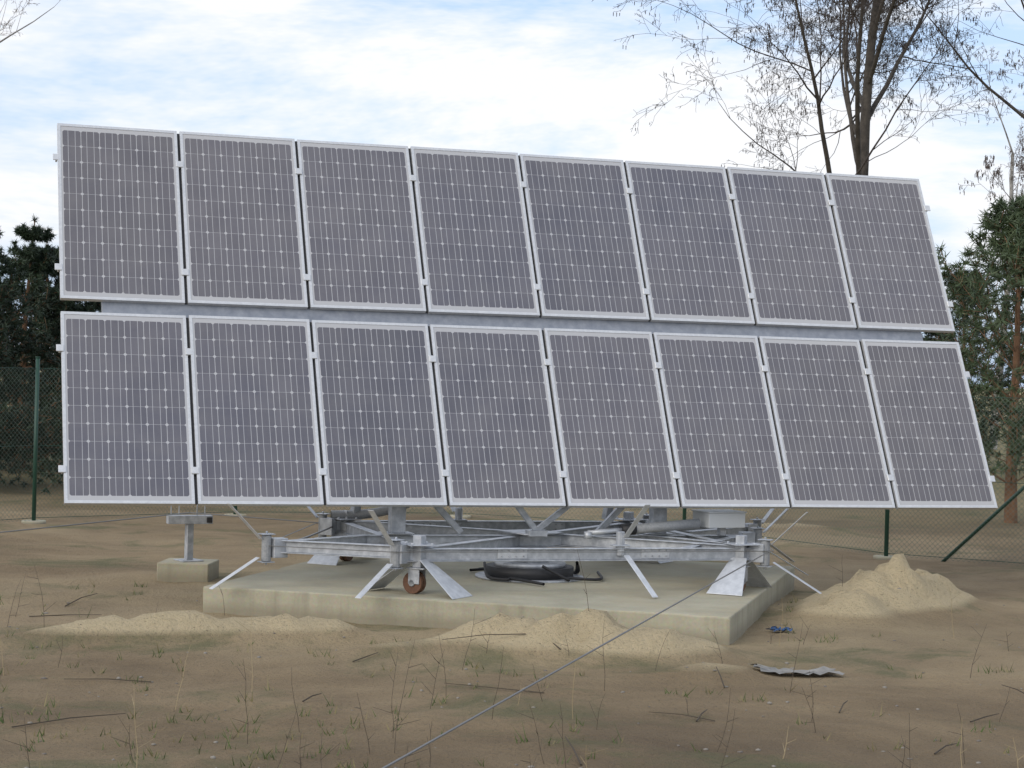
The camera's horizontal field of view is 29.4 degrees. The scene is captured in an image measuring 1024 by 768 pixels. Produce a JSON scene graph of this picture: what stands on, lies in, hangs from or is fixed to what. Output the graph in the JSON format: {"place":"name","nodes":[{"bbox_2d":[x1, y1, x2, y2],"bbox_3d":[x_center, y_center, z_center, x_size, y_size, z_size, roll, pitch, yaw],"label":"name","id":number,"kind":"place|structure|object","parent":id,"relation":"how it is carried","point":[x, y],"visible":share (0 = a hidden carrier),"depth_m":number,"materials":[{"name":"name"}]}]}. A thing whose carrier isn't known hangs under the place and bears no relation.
{"place":"outdoors","nodes":[
{"label":"outdoors","id":0,"kind":"place"},
{"bbox_2d":[0,362,1023,767],"bbox_3d":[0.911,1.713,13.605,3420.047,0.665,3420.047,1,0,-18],"label":"ground","id":1,"kind":"structure","parent":0,"point":[914,616],"depth_m":12.68,"materials":[{"name":"soil"}]},
{"bbox_2d":[0,390,32,464],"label":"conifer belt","id":2,"kind":"object","parent":1,"relation":"on","point":[6,449],"visible":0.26,"depth_m":28.96,"materials":[{"name":"green plant"}]},
{"bbox_2d":[0,320,48,484],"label":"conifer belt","id":3,"kind":"object","parent":1,"relation":"on","point":[3,354],"visible":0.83,"depth_m":27.85,"materials":[{"name":"green plant"}]},
{"bbox_2d":[0,0,59,42],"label":"bare birch tree","id":4,"kind":"object","parent":1,"relation":"on","point":[16,31],"visible":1,"depth_m":52.56,"materials":[{"name":"grey plant"}]},
{"bbox_2d":[0,230,63,487],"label":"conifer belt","id":5,"kind":"object","parent":1,"relation":"on","point":[24,349],"visible":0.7,"depth_m":29.39,"materials":[{"name":"green plant"}]},
{"bbox_2d":[0,213,77,470],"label":"conifer tree","id":6,"kind":"object","parent":1,"relation":"on","point":[40,261],"visible":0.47,"depth_m":32.91,"materials":[{"name":"green plant"}]},
{"bbox_2d":[0,240,87,460],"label":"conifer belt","id":7,"kind":"object","parent":1,"relation":"on","point":[45,279],"visible":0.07,"depth_m":36.21,"materials":[{"name":"green plant"}]},
{"bbox_2d":[1,269,97,469],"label":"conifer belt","id":8,"kind":"object","parent":1,"relation":"on","point":[83,308],"visible":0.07,"depth_m":33.49,"materials":[{"name":"green plant"}]},
{"bbox_2d":[8,301,100,477],"bbox_3d":[-6.702,-0.117,32.830,3.184,3.775,3.249,2,0,38],"label":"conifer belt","id":9,"kind":"object","parent":1,"relation":"on","point":[97,305],"visible":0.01,"depth_m":32.55,"materials":[{"name":"green plant"}]},
{"bbox_2d":[28,302,100,495],"bbox_3d":[-5.357,-0.069,27.419,2.839,3.554,2.624,1,0,-18],"label":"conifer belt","id":10,"kind":"object","parent":1,"relation":"on","point":[44,461],"depth_m":27.10,"materials":[{"name":"green plant"}]},
{"bbox_2d":[157,558,218,581],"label":"anchor block","id":11,"kind":"structure","parent":1,"relation":"on","point":[172,570],"depth_m":17.16,"materials":[{"name":"concrete"}]},
{"bbox_2d":[166,505,212,561],"bbox_3d":[-2.877,1.325,17.384,0.411,0.504,0.210,1,0,-32],"label":"metal post","id":12,"kind":"object","parent":11,"relation":"on","point":[189,521],"visible":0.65,"depth_m":17.35,"materials":[{"name":"grey metal"}]},
{"bbox_2d":[0,512,773,767],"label":"steel cables","id":13,"kind":"object","parent":12,"relation":"attached to","point":[464,722],"visible":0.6,"depth_m":14.90,"materials":[{"name":"grey metal"}]},
{"bbox_2d":[203,557,794,644],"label":"concrete slab","id":14,"kind":"structure","parent":1,"relation":"on","point":[620,593],"depth_m":15.01,"materials":[{"name":"grey concrete"}]},
{"bbox_2d":[209,503,821,599],"bbox_3d":[0.214,0.306,16.564,5.801,2.640,3.463,1,0,-18],"label":"tracker frame","id":15,"kind":"object","parent":14,"relation":"on","point":[450,533],"visible":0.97,"depth_m":15.79,"materials":[{"name":"grey metal"}]},
{"bbox_2d":[331,507,409,518],"bbox_3d":[-1.033,0.645,17.239,1.136,1.152,0.293,2,0,18],"label":"actuator","id":16,"kind":"object","parent":15,"relation":"attached to","point":[365,513],"visible":0.37,"depth_m":17.32,"materials":[{"name":"grey plastic"}]},
{"bbox_2d":[53,134,995,507],"bbox_3d":[0.233,-0.523,16.840,8.178,3.042,1.654,1,0,-18],"label":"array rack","id":17,"kind":"object","parent":15,"relation":"on","point":[427,318],"visible":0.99,"depth_m":16.63,"materials":[{"name":"metal"}]},
{"bbox_2d":[57,123,184,304],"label":"solar panel","id":18,"kind":"object","parent":17,"relation":"on","point":[120,230],"visible":1,"depth_m":16.03,"materials":[{"name":"glass"}]},
{"bbox_2d":[60,311,194,505],"bbox_3d":[-3.024,0.183,15.308,0.990,1.650,0.040,1,-27,-18],"label":"solar panel","id":19,"kind":"object","parent":17,"relation":"attached to","point":[126,425],"visible":1,"depth_m":15.28,"materials":[{"name":"glass"}]},
{"bbox_2d":[179,131,307,308],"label":"solar panel","id":20,"kind":"object","parent":17,"relation":"on","point":[243,239],"visible":1,"depth_m":16.34,"materials":[{"name":"glass"}]},
{"bbox_2d":[188,315,323,505],"bbox_3d":[-2.057,0.205,15.617,0.990,1.650,0.040,1,-26,-18],"label":"solar panel","id":21,"kind":"object","parent":17,"relation":"attached to","point":[255,420],"visible":1,"depth_m":15.59,"materials":[{"name":"glass"}]},
{"bbox_2d":[297,139,425,312],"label":"solar panel","id":22,"kind":"object","parent":17,"relation":"on","point":[360,233],"visible":1,"depth_m":16.66,"materials":[{"name":"glass"}]},
{"bbox_2d":[311,320,446,506],"bbox_3d":[-1.093,0.232,15.935,0.990,1.650,0.040,1,-27,-18],"label":"solar panel","id":23,"kind":"object","parent":17,"relation":"attached to","point":[379,431],"visible":1,"depth_m":15.90,"materials":[{"name":"glass"}]},
{"bbox_2d":[410,146,539,316],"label":"solar panel","id":24,"kind":"object","parent":17,"relation":"on","point":[474,238],"visible":1,"depth_m":16.97,"materials":[{"name":"glass"}]},
{"bbox_2d":[430,324,565,507],"bbox_3d":[-0.129,0.258,16.251,0.990,1.650,0.040,1,-27,-18],"label":"solar panel","id":25,"kind":"object","parent":17,"relation":"attached to","point":[499,439],"visible":1,"depth_m":16.22,"materials":[{"name":"glass"}]},
{"bbox_2d":[519,154,648,321],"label":"solar panel","id":26,"kind":"object","parent":17,"relation":"on","point":[584,245],"visible":1,"depth_m":17.29,"materials":[{"name":"glass"}]},
{"bbox_2d":[543,328,679,507],"bbox_3d":[0.837,0.282,16.562,0.990,1.650,0.041,2,-26,-18],"label":"solar panel","id":27,"kind":"object","parent":17,"relation":"attached to","point":[614,444],"visible":1,"depth_m":16.53,"materials":[{"name":"glass"}]},
{"bbox_2d":[625,161,754,325],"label":"solar panel","id":28,"kind":"object","parent":17,"relation":"on","point":[689,249],"visible":1,"depth_m":17.60,"materials":[{"name":"glass"}]},
{"bbox_2d":[653,332,789,508],"bbox_3d":[1.801,0.307,16.878,0.990,1.650,0.040,1,-27,-18],"label":"solar panel","id":29,"kind":"object","parent":17,"relation":"attached to","point":[724,443],"visible":1,"depth_m":16.85,"materials":[{"name":"glass"}]},
{"bbox_2d":[726,167,856,329],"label":"solar panel","id":30,"kind":"object","parent":17,"relation":"on","point":[795,271],"visible":1,"depth_m":17.91,"materials":[{"name":"glass"}]},
{"bbox_2d":[758,336,894,508],"bbox_3d":[2.765,0.333,17.194,0.990,1.650,0.041,2,-27,-18],"label":"solar panel","id":31,"kind":"object","parent":17,"relation":"attached to","point":[830,445],"visible":1,"depth_m":17.16,"materials":[{"name":"glass"}]},
{"bbox_2d":[825,173,954,332],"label":"solar panel","id":32,"kind":"object","parent":17,"relation":"on","point":[891,264],"visible":1,"depth_m":18.23,"materials":[{"name":"glass"}]},
{"bbox_2d":[861,339,997,509],"bbox_3d":[3.733,0.354,17.498,0.990,1.650,0.040,1,-26,-18],"label":"solar panel","id":33,"kind":"object","parent":17,"relation":"attached to","point":[930,432],"visible":1,"depth_m":17.47,"materials":[{"name":"glass"}]},
{"bbox_2d":[584,519,700,538],"bbox_3d":[1.097,1.216,16.391,1.028,0.172,0.098,1,0,-18],"label":"actuator","id":34,"kind":"object","parent":15,"relation":"attached to","point":[666,526],"visible":0.79,"depth_m":16.39,"materials":[{"name":"grey metal"}]},
{"bbox_2d":[691,509,746,535],"bbox_3d":[1.772,1.194,16.715,0.380,0.219,0.300,1,0,-25],"label":"junction box","id":35,"kind":"object","parent":15,"relation":"on","point":[721,520],"visible":0.96,"depth_m":16.61,"materials":[{"name":"grey metal"}]},
{"bbox_2d":[469,529,602,585],"bbox_3d":[0.213,1.434,16.445,1.172,0.386,1.176,2,0,45],"label":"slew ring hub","id":36,"kind":"object","parent":14,"relation":"on","point":[542,573],"visible":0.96,"depth_m":16.12,"materials":[{"name":"black rubber"}]},
{"bbox_2d":[0,562,1013,767],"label":"grass tufts","id":37,"kind":"object","parent":1,"relation":"on","point":[476,667],"visible":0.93,"depth_m":10.48,"materials":[{"name":"green"}]},
{"bbox_2d":[0,588,1022,767],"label":"pebbles","id":38,"kind":"object","parent":1,"relation":"on","point":[214,757],"visible":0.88,"depth_m":11.50,"materials":[{"name":"grey stone"}]},
{"bbox_2d":[0,357,1023,562],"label":"fence posts","id":39,"kind":"object","parent":1,"relation":"on","point":[885,556],"visible":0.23,"depth_m":22.64,"materials":[{"name":"green metal"}]},
{"bbox_2d":[0,550,1023,767],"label":"dry weeds","id":40,"kind":"object","parent":1,"relation":"on","point":[961,734],"visible":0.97,"depth_m":10.68,"materials":[{"name":"brown plant"}]},
{"bbox_2d":[0,368,1023,565],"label":"chain link fence","id":41,"kind":"object","parent":1,"relation":"on","point":[576,508],"visible":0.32,"depth_m":22.30,"materials":[{"name":"green metal"}]},
{"bbox_2d":[767,626,792,631],"bbox_3d":[2.039,1.863,14.843,0.208,0.034,0.118,1,0,-18],"label":"crumpled rag","id":42,"kind":"object","parent":1,"relation":"on","point":[777,629],"visible":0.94,"depth_m":14.82,"materials":[{"name":"fabric"}]},
{"bbox_2d":[750,664,843,674],"bbox_3d":[1.840,1.850,12.646,0.654,0.072,0.252,1,0,-18],"label":"grey litter rag","id":43,"kind":"object","parent":1,"relation":"on","point":[823,670],"visible":0.98,"depth_m":12.67,"materials":[{"name":"fabric"}]},
{"bbox_2d":[592,0,1012,175],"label":"bare alder tree","id":44,"kind":"object","parent":1,"relation":"on","point":[860,133],"visible":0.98,"depth_m":45.83,"materials":[{"name":"brown plant"}]},
{"bbox_2d":[850,0,1023,118],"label":"bare alder tree","id":45,"kind":"object","parent":1,"relation":"on","point":[975,74],"visible":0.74,"depth_m":48.78,"materials":[{"name":"brown plant"}]},
{"bbox_2d":[923,323,996,459],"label":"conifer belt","id":46,"kind":"object","parent":1,"relation":"on","point":[930,334],"visible":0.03,"depth_m":46.29,"materials":[{"name":"green plant"}]},
{"bbox_2d":[922,268,1023,455],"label":"pine tree","id":47,"kind":"object","parent":1,"relation":"on","point":[984,394],"visible":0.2,"depth_m":38.65,"materials":[{"name":"green plant"}]},
{"bbox_2d":[935,191,1023,522],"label":"pine tree","id":48,"kind":"object","parent":1,"relation":"on","point":[1008,224],"visible":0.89,"depth_m":27.01,"materials":[{"name":"green plant"}]},
{"bbox_2d":[958,49,1023,239],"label":"bare tree","id":49,"kind":"object","parent":1,"relation":"on","point":[987,166],"visible":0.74,"depth_m":47.99,"materials":[{"name":"brown plant"}]},
{"bbox_2d":[961,232,1023,427],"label":"pine tree","id":50,"kind":"object","parent":1,"relation":"on","point":[1021,320],"visible":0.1,"depth_m":42.54,"materials":[{"name":"green plant"}]},
{"bbox_2d":[963,42,1023,448],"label":"bare tree","id":51,"kind":"object","parent":1,"relation":"on","point":[1011,187],"visible":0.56,"depth_m":57.87,"materials":[{"name":"brown plant"}]},
{"bbox_2d":[0,0,1023,388],"label":"sky","id":52,"kind":"structure","parent":0,"point":[536,77],"materials":[{"name":"white"}]}
]}

